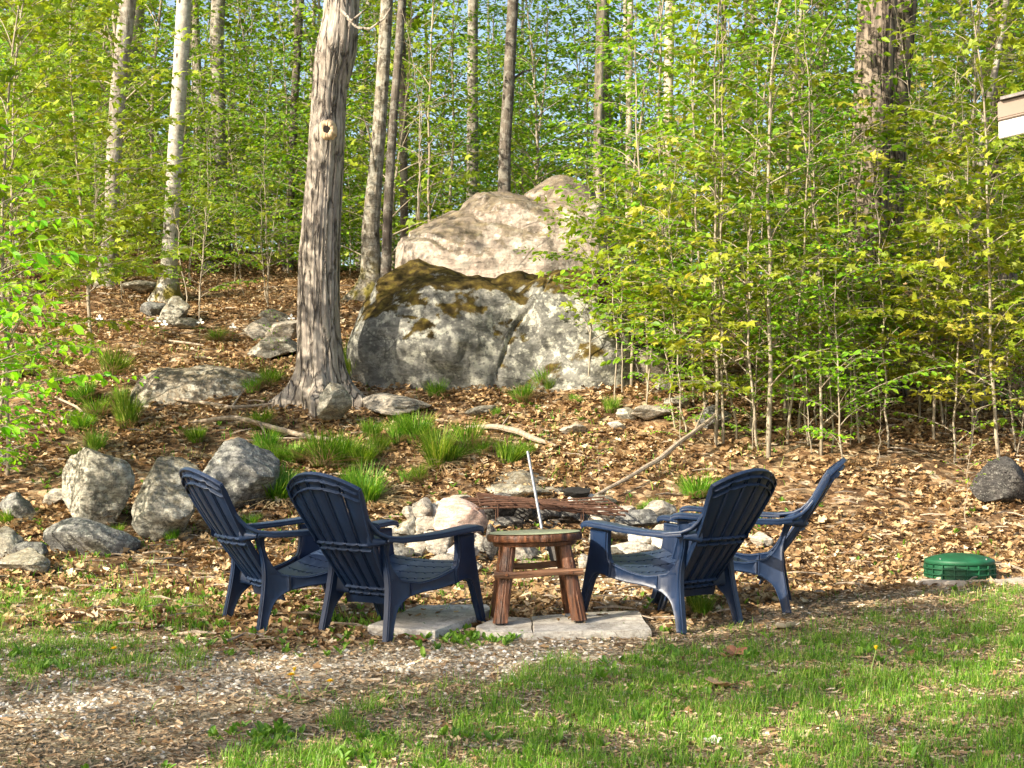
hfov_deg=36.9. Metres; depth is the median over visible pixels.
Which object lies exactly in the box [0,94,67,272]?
seedling
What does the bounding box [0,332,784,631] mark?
sparse grass
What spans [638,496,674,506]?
grass tuft
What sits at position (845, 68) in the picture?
sapling
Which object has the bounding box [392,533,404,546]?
fire pit stone
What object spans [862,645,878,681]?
dandelion
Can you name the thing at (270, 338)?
sapling
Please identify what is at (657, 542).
fire pit stone
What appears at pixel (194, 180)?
seedling
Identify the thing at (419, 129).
bare sapling
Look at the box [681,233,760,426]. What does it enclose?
seedling
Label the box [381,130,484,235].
sapling
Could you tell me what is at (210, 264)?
rock
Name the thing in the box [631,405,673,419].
rock
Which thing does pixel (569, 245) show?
sapling
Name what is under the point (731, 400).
bare sapling
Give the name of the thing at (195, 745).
dry thatch
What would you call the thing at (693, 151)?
leafy tree
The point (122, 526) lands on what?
grass tuft
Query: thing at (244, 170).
sapling
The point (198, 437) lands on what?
grass tuft
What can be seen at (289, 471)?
grass tuft
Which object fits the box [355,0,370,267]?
tree
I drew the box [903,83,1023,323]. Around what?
sapling
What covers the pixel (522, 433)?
fallen branch
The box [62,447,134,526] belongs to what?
boulder
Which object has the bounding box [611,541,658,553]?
fire pit stone
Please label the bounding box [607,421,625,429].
rock
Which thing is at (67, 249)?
seedling
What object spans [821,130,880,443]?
bare sapling
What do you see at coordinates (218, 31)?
tree
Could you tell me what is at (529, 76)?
sapling
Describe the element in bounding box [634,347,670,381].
rock
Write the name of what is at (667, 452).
fallen branch
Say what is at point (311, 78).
tree
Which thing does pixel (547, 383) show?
grass tuft
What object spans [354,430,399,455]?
grass tuft
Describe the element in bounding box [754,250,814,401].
seedling
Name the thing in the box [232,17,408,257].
sapling
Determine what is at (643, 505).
grass tuft
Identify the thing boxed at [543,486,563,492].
fire pit stone
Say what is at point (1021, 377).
seedling
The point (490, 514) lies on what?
fire pit stone
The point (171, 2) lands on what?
sky
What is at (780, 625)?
dry leaf
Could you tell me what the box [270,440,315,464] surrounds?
grass tuft
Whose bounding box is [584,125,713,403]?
sapling
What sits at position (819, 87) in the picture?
sapling
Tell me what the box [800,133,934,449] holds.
sapling
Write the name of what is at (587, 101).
sapling
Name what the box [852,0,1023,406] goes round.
sapling
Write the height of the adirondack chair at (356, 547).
0.962 m
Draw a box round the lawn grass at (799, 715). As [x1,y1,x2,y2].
[0,541,1023,767]
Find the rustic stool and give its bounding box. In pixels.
[487,529,586,625]
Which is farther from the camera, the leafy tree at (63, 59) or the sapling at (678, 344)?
the leafy tree at (63, 59)
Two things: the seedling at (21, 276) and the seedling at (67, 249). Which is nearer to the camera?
the seedling at (21, 276)
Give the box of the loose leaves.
[408,607,607,622]
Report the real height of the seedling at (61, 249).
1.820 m
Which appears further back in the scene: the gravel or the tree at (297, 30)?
the tree at (297, 30)
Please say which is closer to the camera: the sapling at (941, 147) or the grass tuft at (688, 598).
the grass tuft at (688, 598)
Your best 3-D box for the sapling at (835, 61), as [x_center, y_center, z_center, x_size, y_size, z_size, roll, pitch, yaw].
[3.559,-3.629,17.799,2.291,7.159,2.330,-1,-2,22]
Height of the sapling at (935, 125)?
3.707 m
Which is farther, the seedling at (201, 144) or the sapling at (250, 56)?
the sapling at (250, 56)
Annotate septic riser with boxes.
[923,553,996,579]
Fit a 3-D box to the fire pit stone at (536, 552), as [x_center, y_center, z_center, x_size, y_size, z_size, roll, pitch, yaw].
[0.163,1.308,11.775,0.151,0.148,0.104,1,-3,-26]
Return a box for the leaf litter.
[0,238,1023,767]
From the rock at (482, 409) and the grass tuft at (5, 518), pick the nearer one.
the grass tuft at (5, 518)
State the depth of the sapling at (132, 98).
29.65 m
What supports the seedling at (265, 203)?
on the ground at (38, 490)
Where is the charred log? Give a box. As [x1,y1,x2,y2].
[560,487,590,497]
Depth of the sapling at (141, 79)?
31.32 m
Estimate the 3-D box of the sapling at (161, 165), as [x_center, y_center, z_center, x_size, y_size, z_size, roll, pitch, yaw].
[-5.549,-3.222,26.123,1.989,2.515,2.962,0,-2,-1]
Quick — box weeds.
[2,370,1023,767]
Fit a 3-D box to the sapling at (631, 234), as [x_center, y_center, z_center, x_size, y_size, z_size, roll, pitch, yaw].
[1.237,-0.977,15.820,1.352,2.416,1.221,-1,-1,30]
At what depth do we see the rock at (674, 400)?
15.35 m
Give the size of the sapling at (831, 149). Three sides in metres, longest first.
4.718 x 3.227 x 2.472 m
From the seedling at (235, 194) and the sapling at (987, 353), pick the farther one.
the seedling at (235, 194)
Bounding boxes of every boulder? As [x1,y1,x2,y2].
[0,492,36,522]
[0,526,23,557]
[0,547,50,574]
[11,541,48,555]
[42,517,140,555]
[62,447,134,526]
[131,456,199,540]
[203,437,279,509]
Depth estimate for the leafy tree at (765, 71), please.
43.17 m
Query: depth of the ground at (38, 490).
12.60 m
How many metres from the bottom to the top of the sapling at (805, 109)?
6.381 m
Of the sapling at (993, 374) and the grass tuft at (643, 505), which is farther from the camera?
the sapling at (993, 374)
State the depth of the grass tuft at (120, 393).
16.34 m
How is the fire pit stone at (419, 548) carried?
on the ground at (38, 490)
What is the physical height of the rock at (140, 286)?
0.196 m
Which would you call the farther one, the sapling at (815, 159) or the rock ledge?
the sapling at (815, 159)
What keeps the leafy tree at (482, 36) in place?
on the ground at (38, 490)
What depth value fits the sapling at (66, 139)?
15.71 m
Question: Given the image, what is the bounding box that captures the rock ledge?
[395,175,636,307]
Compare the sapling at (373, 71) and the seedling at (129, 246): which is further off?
the sapling at (373, 71)
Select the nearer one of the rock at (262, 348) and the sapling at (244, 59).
the rock at (262, 348)
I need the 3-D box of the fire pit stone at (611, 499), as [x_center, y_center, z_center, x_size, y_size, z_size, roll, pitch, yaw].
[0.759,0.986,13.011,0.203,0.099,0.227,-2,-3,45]
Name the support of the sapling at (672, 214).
on the ground at (38, 490)
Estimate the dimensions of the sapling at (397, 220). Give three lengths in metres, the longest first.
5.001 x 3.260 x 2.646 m
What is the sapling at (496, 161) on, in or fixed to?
on the ground at (38, 490)
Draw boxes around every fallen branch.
[55,396,85,414]
[168,340,203,345]
[173,387,271,408]
[193,415,342,442]
[222,632,276,643]
[467,415,557,446]
[595,393,720,494]
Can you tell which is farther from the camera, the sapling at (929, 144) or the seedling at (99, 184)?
the sapling at (929, 144)
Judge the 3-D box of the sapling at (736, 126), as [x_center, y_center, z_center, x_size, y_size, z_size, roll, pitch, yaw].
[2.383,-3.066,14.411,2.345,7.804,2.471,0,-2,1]
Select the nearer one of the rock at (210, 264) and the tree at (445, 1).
the rock at (210, 264)
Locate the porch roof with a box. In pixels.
[998,91,1023,138]
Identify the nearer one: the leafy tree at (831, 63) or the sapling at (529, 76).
the sapling at (529, 76)
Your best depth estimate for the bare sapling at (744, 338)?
15.22 m
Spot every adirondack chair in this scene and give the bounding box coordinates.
[179,467,383,632]
[286,472,485,641]
[580,468,776,633]
[656,458,846,612]
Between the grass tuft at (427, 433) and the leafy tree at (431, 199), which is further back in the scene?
the leafy tree at (431, 199)
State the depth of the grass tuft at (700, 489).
13.24 m
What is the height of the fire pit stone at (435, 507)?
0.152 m
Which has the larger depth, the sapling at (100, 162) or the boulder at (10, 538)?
the sapling at (100, 162)
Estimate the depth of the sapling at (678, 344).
14.74 m
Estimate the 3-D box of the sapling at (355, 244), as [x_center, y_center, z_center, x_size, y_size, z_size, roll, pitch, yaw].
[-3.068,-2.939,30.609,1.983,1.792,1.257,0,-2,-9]
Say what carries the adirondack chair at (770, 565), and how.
on the ground at (38, 490)
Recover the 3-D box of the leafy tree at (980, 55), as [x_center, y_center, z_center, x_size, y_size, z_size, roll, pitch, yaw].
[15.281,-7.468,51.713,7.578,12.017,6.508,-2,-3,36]
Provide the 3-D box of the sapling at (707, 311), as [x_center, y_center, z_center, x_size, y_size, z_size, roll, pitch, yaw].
[2.261,-1.267,14.330,3.025,4.053,2.418,-3,-1,10]
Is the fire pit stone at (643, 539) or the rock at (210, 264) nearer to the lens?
the fire pit stone at (643, 539)
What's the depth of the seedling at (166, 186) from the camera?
21.06 m
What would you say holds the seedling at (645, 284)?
on the ground at (38, 490)
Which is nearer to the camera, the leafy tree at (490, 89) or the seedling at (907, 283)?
the seedling at (907, 283)
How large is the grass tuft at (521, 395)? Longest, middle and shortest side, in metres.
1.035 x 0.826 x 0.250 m
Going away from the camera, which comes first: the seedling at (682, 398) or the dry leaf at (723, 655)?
the dry leaf at (723, 655)
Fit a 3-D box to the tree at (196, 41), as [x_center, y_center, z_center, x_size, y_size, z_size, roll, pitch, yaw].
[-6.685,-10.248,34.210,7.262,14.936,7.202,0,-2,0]
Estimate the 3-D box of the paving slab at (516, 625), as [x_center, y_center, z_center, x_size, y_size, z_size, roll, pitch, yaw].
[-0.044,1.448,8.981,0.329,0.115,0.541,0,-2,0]
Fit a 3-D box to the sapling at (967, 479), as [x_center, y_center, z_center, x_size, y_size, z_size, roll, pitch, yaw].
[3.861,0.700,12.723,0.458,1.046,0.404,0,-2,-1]
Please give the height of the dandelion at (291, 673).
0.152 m
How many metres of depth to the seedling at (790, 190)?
16.08 m
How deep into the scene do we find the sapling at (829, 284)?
14.41 m
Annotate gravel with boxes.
[0,563,1023,767]
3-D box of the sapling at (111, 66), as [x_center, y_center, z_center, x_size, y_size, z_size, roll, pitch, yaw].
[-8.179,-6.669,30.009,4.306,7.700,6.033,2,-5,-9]
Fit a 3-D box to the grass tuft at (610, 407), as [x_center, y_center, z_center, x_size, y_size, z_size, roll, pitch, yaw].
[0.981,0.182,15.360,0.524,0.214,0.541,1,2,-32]
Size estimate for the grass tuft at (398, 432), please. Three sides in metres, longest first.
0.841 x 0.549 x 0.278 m
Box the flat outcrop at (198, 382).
[130,364,261,406]
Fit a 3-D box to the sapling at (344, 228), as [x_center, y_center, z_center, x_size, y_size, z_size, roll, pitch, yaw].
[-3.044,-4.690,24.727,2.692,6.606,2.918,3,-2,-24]
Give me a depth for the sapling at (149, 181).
29.46 m
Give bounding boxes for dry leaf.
[410,634,427,640]
[704,735,721,743]
[705,676,737,687]
[719,653,735,657]
[723,645,746,655]
[775,622,799,627]
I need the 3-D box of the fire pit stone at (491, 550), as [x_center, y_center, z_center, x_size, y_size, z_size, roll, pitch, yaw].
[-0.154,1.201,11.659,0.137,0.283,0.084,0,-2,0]
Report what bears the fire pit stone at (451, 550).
on the ground at (38, 490)
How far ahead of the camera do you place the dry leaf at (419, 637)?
8.68 m
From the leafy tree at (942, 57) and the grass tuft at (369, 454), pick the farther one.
the leafy tree at (942, 57)
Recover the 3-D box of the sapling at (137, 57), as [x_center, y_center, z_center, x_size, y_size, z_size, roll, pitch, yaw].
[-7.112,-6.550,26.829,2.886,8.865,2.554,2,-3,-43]
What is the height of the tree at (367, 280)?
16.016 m
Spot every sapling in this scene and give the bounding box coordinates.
[0,0,52,217]
[0,0,55,194]
[0,0,93,230]
[0,0,139,242]
[0,0,170,197]
[0,0,190,430]
[0,0,200,475]
[0,0,231,354]
[0,1,35,213]
[0,1,37,364]
[0,5,142,209]
[0,6,79,203]
[0,7,107,281]
[0,74,121,216]
[0,124,79,370]
[0,125,158,453]
[0,277,93,471]
[2,2,144,195]
[3,0,271,256]
[4,86,151,241]
[19,0,242,254]
[22,10,171,163]
[23,0,192,224]
[27,0,168,198]
[27,3,201,181]
[31,0,203,213]
[55,0,205,242]
[56,0,264,259]
[73,11,182,205]
[123,98,262,248]
[126,125,244,254]
[127,125,212,232]
[132,84,355,267]
[133,0,267,230]
[149,54,266,321]
[151,0,478,244]
[151,99,346,264]
[159,0,304,224]
[166,0,315,248]
[170,0,299,253]
[180,95,301,251]
[182,0,364,275]
[197,109,274,249]
[204,179,258,294]
[214,140,300,306]
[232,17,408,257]
[233,8,399,246]
[241,0,513,257]
[247,79,308,253]
[247,310,286,372]
[260,164,382,270]
[265,1,465,246]
[270,14,369,232]
[275,0,473,239]
[289,0,461,270]
[293,1,409,274]
[340,201,394,270]
[341,2,433,247]
[344,0,502,222]
[356,0,552,208]
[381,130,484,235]
[390,1,443,219]
[397,64,465,220]
[408,0,647,221]
[435,47,574,201]
[461,5,578,197]
[466,122,555,194]
[473,0,613,193]
[484,0,698,267]
[514,0,733,386]
[523,0,707,260]
[527,0,805,379]
[531,153,588,180]
[534,0,766,391]
[534,153,666,376]
[545,0,782,348]
[558,0,839,406]
[565,176,691,392]
[573,41,700,270]
[580,422,612,491]
[582,0,854,369]
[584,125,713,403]
[589,0,838,443]
[593,135,751,431]
[597,161,630,402]
[600,3,872,445]
[601,93,746,379]
[602,33,921,449]
[606,0,841,363]
[617,0,810,263]
[645,4,730,407]
[646,0,897,457]
[653,0,970,419]
[677,0,940,323]
[685,0,944,373]
[686,8,741,439]
[686,98,759,272]
[688,1,836,231]
[688,3,864,352]
[697,1,856,276]
[710,0,924,431]
[712,62,848,304]
[720,0,802,430]
[724,100,833,442]
[725,2,857,273]
[728,0,976,455]
[731,0,1007,238]
[732,0,921,359]
[742,0,928,301]
[742,70,845,278]
[757,95,984,426]
[760,5,850,275]
[762,0,933,216]
[762,142,808,445]
[767,150,902,458]
[771,200,884,452]
[774,5,1023,441]
[779,0,852,443]
[789,151,942,414]
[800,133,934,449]
[810,0,1023,275]
[811,0,1023,279]
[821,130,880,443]
[830,0,1023,457]
[841,1,991,280]
[843,0,1006,418]
[846,65,1014,317]
[847,359,904,466]
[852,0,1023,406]
[860,123,1023,455]
[867,73,1023,462]
[903,48,971,284]
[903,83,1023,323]
[904,58,1021,284]
[905,0,1023,283]
[908,97,963,424]
[916,0,1023,284]
[923,7,1023,273]
[931,0,1023,237]
[943,405,1000,521]
[968,0,1023,260]
[993,0,1023,238]
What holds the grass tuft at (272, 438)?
on the ground at (38, 490)
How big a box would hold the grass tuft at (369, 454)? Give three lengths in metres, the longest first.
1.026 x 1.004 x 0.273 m
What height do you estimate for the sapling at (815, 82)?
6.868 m
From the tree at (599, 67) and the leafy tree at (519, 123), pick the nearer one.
the tree at (599, 67)
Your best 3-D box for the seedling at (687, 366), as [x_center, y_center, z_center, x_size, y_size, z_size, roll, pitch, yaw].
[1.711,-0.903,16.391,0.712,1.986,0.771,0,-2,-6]
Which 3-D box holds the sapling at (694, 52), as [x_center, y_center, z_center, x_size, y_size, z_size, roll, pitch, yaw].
[2.245,-2.408,14.927,2.856,6.353,2.439,6,-6,-41]
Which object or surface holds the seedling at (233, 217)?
on the ground at (38, 490)
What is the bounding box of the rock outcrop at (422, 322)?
[347,258,642,392]
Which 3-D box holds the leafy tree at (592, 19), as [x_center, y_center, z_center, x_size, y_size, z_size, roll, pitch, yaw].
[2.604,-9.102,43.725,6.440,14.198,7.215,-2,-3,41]
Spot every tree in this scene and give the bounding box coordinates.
[0,2,163,215]
[0,5,167,206]
[25,1,158,186]
[72,0,276,218]
[79,2,189,234]
[83,1,145,234]
[93,0,135,288]
[123,0,309,237]
[126,0,341,229]
[147,0,191,303]
[147,3,304,208]
[179,0,192,225]
[192,0,250,240]
[198,0,485,264]
[200,0,366,253]
[206,35,298,252]
[210,0,231,258]
[234,12,355,257]
[237,94,309,254]
[256,0,359,243]
[268,0,391,418]
[276,41,355,259]
[282,0,303,270]
[285,0,486,255]
[308,0,315,124]
[309,35,396,265]
[310,0,314,97]
[340,0,392,302]
[343,0,465,269]
[353,0,550,254]
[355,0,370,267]
[359,0,487,159]
[380,0,405,277]
[382,23,481,253]
[396,0,581,243]
[397,0,551,242]
[399,7,407,239]
[424,0,430,198]
[431,0,563,193]
[433,11,555,204]
[435,1,573,197]
[446,0,676,253]
[466,0,537,200]
[478,0,575,191]
[484,54,571,180]
[487,0,490,184]
[498,0,531,191]
[514,0,694,268]
[521,0,523,156]
[529,50,662,269]
[593,0,605,206]
[595,0,605,210]
[605,0,689,222]
[612,0,711,271]
[623,0,633,263]
[624,0,632,268]
[637,18,742,274]
[644,39,738,269]
[653,0,854,248]
[663,0,675,336]
[702,0,849,272]
[717,5,726,217]
[743,0,747,231]
[747,0,758,321]
[778,2,856,237]
[793,4,946,282]
[819,38,932,272]
[820,8,947,281]
[828,0,906,396]
[838,0,1012,245]
[844,0,1023,278]
[886,0,916,352]
[929,2,1018,162]
[950,0,965,266]
[956,0,1017,400]
[979,0,1020,286]
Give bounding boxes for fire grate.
[464,497,625,522]
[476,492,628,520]
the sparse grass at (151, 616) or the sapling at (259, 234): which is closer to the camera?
the sparse grass at (151, 616)
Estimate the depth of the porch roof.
7.04 m
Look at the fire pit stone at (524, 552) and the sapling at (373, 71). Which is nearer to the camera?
the fire pit stone at (524, 552)
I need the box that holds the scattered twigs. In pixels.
[0,268,1023,641]
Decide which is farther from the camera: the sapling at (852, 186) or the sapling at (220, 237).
the sapling at (220, 237)
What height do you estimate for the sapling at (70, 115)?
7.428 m
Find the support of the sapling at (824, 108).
on the ground at (38, 490)
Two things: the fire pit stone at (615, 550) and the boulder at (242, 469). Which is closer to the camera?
the fire pit stone at (615, 550)
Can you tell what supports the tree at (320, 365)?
on the ground at (38, 490)
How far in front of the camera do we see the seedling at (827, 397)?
15.13 m
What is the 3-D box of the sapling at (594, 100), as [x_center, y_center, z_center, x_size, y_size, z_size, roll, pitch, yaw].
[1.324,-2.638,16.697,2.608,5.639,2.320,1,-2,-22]
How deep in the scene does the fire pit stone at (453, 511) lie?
11.80 m
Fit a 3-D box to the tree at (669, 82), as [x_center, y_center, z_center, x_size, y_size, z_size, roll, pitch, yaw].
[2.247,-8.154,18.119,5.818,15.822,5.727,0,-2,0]
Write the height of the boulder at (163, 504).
0.749 m
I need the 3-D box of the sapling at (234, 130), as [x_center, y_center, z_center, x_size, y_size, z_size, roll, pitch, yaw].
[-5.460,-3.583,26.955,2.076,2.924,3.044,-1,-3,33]
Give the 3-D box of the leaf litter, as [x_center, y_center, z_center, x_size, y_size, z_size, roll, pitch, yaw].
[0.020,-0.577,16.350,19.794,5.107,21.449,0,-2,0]
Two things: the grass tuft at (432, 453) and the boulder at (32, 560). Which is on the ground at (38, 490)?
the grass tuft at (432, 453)
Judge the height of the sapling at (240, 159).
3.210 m
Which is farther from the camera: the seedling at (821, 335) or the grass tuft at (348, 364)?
the grass tuft at (348, 364)
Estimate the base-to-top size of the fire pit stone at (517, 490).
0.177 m
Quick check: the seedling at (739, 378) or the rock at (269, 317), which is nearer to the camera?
the seedling at (739, 378)
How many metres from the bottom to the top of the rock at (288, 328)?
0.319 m
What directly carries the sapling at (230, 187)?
on the ground at (38, 490)
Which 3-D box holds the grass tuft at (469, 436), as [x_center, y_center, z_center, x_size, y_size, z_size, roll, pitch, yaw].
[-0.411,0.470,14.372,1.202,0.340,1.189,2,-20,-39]
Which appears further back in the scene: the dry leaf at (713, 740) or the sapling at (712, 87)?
the sapling at (712, 87)
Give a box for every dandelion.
[94,646,119,662]
[273,667,300,699]
[287,672,314,703]
[310,678,336,693]
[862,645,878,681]
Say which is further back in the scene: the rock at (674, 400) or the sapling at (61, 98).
the sapling at (61, 98)
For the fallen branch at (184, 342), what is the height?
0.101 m
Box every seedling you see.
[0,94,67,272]
[0,106,54,301]
[0,158,70,278]
[4,117,94,273]
[14,211,90,254]
[30,199,79,309]
[38,112,150,289]
[50,88,135,272]
[75,107,129,256]
[76,140,162,298]
[90,160,167,294]
[99,115,191,254]
[119,127,210,302]
[120,97,224,254]
[140,139,204,244]
[155,137,225,282]
[159,114,248,305]
[160,123,232,278]
[192,154,267,280]
[205,28,345,304]
[213,149,265,268]
[244,170,297,269]
[251,143,286,263]
[252,157,301,297]
[603,198,705,426]
[623,180,724,380]
[637,263,695,391]
[641,219,699,381]
[645,303,706,447]
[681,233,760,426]
[704,226,844,435]
[714,254,794,448]
[733,188,852,347]
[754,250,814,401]
[762,201,904,416]
[763,240,851,453]
[766,253,868,430]
[782,248,872,429]
[800,272,861,422]
[811,232,888,444]
[822,242,883,407]
[841,252,896,410]
[842,224,906,416]
[892,163,1023,450]
[893,225,914,362]
[917,235,981,432]
[919,248,999,424]
[926,180,1023,327]
[937,174,1023,390]
[948,193,1019,369]
[951,244,1001,389]
[982,248,1023,454]
[995,260,1023,410]
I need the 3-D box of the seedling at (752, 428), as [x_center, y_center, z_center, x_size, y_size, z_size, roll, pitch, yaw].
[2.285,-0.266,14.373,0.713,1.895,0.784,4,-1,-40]
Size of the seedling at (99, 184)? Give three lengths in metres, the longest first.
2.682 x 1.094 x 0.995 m
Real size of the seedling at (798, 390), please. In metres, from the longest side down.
2.107 x 0.862 x 0.781 m
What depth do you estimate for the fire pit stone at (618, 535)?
11.93 m
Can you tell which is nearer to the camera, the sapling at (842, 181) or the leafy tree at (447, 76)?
the sapling at (842, 181)
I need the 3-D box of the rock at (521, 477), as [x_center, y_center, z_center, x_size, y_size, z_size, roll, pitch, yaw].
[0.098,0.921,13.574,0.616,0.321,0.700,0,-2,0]
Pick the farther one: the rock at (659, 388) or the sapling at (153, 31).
the sapling at (153, 31)
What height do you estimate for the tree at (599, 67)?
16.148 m
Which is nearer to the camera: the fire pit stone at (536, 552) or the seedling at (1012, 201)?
the fire pit stone at (536, 552)
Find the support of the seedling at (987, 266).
on the ground at (38, 490)
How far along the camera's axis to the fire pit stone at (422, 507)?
12.04 m
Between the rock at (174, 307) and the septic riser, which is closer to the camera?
the septic riser
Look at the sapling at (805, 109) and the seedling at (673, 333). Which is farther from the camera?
the sapling at (805, 109)
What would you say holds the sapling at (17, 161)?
on the ground at (38, 490)
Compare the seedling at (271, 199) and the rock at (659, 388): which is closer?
the rock at (659, 388)
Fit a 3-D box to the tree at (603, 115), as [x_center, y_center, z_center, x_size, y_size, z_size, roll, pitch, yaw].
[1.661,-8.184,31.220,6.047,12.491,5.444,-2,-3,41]
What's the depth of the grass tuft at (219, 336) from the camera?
19.12 m
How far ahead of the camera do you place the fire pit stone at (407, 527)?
11.92 m
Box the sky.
[0,0,1023,273]
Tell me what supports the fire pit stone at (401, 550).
on the ground at (38, 490)
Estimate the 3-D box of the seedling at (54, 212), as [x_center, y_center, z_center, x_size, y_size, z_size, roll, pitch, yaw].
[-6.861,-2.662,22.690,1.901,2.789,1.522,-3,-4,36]
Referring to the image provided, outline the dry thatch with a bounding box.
[0,574,1023,767]
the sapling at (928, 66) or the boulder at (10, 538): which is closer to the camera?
the boulder at (10, 538)
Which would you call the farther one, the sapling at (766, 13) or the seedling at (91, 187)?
the sapling at (766, 13)
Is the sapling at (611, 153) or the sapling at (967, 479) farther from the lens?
the sapling at (611, 153)
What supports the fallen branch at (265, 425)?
on the leaf litter
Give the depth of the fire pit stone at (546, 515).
12.64 m
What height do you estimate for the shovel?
0.864 m
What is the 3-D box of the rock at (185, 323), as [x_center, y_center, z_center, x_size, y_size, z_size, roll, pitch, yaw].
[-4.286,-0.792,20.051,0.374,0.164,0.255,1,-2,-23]
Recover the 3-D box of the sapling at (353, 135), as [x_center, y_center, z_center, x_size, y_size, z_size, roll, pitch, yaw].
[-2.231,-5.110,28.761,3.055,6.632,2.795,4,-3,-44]
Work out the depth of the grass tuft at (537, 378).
16.25 m
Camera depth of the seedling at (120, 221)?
21.68 m
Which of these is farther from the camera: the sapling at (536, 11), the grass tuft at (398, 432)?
the sapling at (536, 11)
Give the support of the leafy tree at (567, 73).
on the ground at (38, 490)
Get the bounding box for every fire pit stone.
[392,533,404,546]
[393,516,416,535]
[393,544,413,556]
[402,506,415,518]
[406,532,428,557]
[412,497,432,518]
[415,516,434,532]
[424,530,453,554]
[430,553,453,559]
[432,504,437,516]
[433,497,487,534]
[447,545,479,555]
[450,494,470,497]
[474,533,484,551]
[481,492,515,520]
[483,523,498,560]
[485,483,551,496]
[488,516,524,528]
[513,508,535,523]
[515,547,534,560]
[529,547,542,558]
[531,520,561,528]
[533,498,561,522]
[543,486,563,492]
[558,511,588,522]
[567,494,594,502]
[578,553,587,567]
[587,495,616,504]
[588,516,610,521]
[590,507,613,518]
[611,521,633,539]
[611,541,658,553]
[611,547,623,554]
[612,506,635,513]
[614,509,659,526]
[627,527,651,542]
[644,500,676,523]
[651,537,662,548]
[652,524,663,529]
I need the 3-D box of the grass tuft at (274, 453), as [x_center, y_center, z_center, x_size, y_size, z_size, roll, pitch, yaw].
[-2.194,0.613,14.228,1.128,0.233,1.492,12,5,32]
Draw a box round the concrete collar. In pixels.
[903,576,1023,586]
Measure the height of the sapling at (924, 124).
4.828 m
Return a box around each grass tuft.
[0,505,39,527]
[10,359,46,375]
[39,368,66,383]
[44,410,109,430]
[52,423,134,453]
[54,380,109,403]
[64,444,103,456]
[65,392,131,419]
[76,341,143,376]
[93,390,157,428]
[108,384,134,405]
[110,521,133,532]
[162,529,190,542]
[179,423,212,442]
[197,326,240,341]
[223,407,289,428]
[236,459,304,513]
[238,374,275,393]
[239,512,262,523]
[244,366,288,386]
[247,426,290,447]
[254,440,297,466]
[262,424,376,467]
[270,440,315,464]
[278,464,309,482]
[307,429,376,467]
[318,439,395,468]
[333,459,422,509]
[334,466,388,487]
[336,435,380,466]
[342,340,348,357]
[344,355,357,378]
[347,416,388,437]
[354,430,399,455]
[373,414,420,444]
[375,467,427,484]
[385,409,413,426]
[387,410,447,443]
[388,461,438,483]
[392,420,480,473]
[407,425,442,444]
[409,413,518,452]
[415,435,478,466]
[417,378,449,397]
[465,439,502,456]
[478,435,534,468]
[489,406,503,416]
[495,380,555,403]
[506,443,531,456]
[510,364,569,386]
[519,441,539,455]
[535,374,555,391]
[557,392,583,403]
[595,393,622,412]
[637,498,654,508]
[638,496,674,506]
[665,592,727,620]
[667,471,721,497]
[685,595,720,608]
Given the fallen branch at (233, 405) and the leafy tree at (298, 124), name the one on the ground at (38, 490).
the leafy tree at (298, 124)
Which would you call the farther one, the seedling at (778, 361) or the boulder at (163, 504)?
the seedling at (778, 361)
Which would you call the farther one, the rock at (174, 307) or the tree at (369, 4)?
the tree at (369, 4)
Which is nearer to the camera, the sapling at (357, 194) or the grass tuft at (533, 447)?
the grass tuft at (533, 447)
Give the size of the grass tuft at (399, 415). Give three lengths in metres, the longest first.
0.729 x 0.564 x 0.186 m
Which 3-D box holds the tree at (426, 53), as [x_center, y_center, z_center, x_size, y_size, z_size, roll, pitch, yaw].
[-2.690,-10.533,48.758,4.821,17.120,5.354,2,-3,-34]
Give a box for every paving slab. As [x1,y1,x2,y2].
[367,604,489,640]
[476,617,532,639]
[531,611,651,639]
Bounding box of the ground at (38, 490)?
[0,226,1023,767]
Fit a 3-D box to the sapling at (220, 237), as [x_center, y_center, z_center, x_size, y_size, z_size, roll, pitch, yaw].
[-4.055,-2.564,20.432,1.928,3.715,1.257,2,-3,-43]
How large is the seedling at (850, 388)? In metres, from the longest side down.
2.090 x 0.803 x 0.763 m
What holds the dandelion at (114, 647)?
on the ground at (38, 490)
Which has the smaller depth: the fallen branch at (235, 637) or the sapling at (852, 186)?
the fallen branch at (235, 637)
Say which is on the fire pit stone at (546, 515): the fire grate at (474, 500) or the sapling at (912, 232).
the fire grate at (474, 500)
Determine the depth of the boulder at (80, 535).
11.87 m
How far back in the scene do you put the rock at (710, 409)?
14.89 m
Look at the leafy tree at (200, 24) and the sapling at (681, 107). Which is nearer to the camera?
the sapling at (681, 107)
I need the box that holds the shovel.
[526,451,555,560]
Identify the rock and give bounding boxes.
[0,448,5,466]
[42,488,64,504]
[120,280,156,292]
[140,301,165,317]
[159,296,189,324]
[170,318,198,328]
[202,261,215,273]
[242,317,271,340]
[247,336,296,358]
[258,309,290,324]
[264,320,296,338]
[317,383,352,420]
[362,393,430,416]
[464,405,495,415]
[495,469,545,496]
[560,424,586,434]
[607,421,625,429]
[616,407,636,419]
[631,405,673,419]
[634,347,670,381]
[638,328,661,350]
[654,379,676,392]
[664,395,690,407]
[695,405,731,428]
[750,532,773,547]
[969,456,1023,502]
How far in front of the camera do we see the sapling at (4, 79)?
13.69 m
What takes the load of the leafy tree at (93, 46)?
on the ground at (38, 490)
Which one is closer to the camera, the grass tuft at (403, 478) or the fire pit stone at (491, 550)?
the fire pit stone at (491, 550)

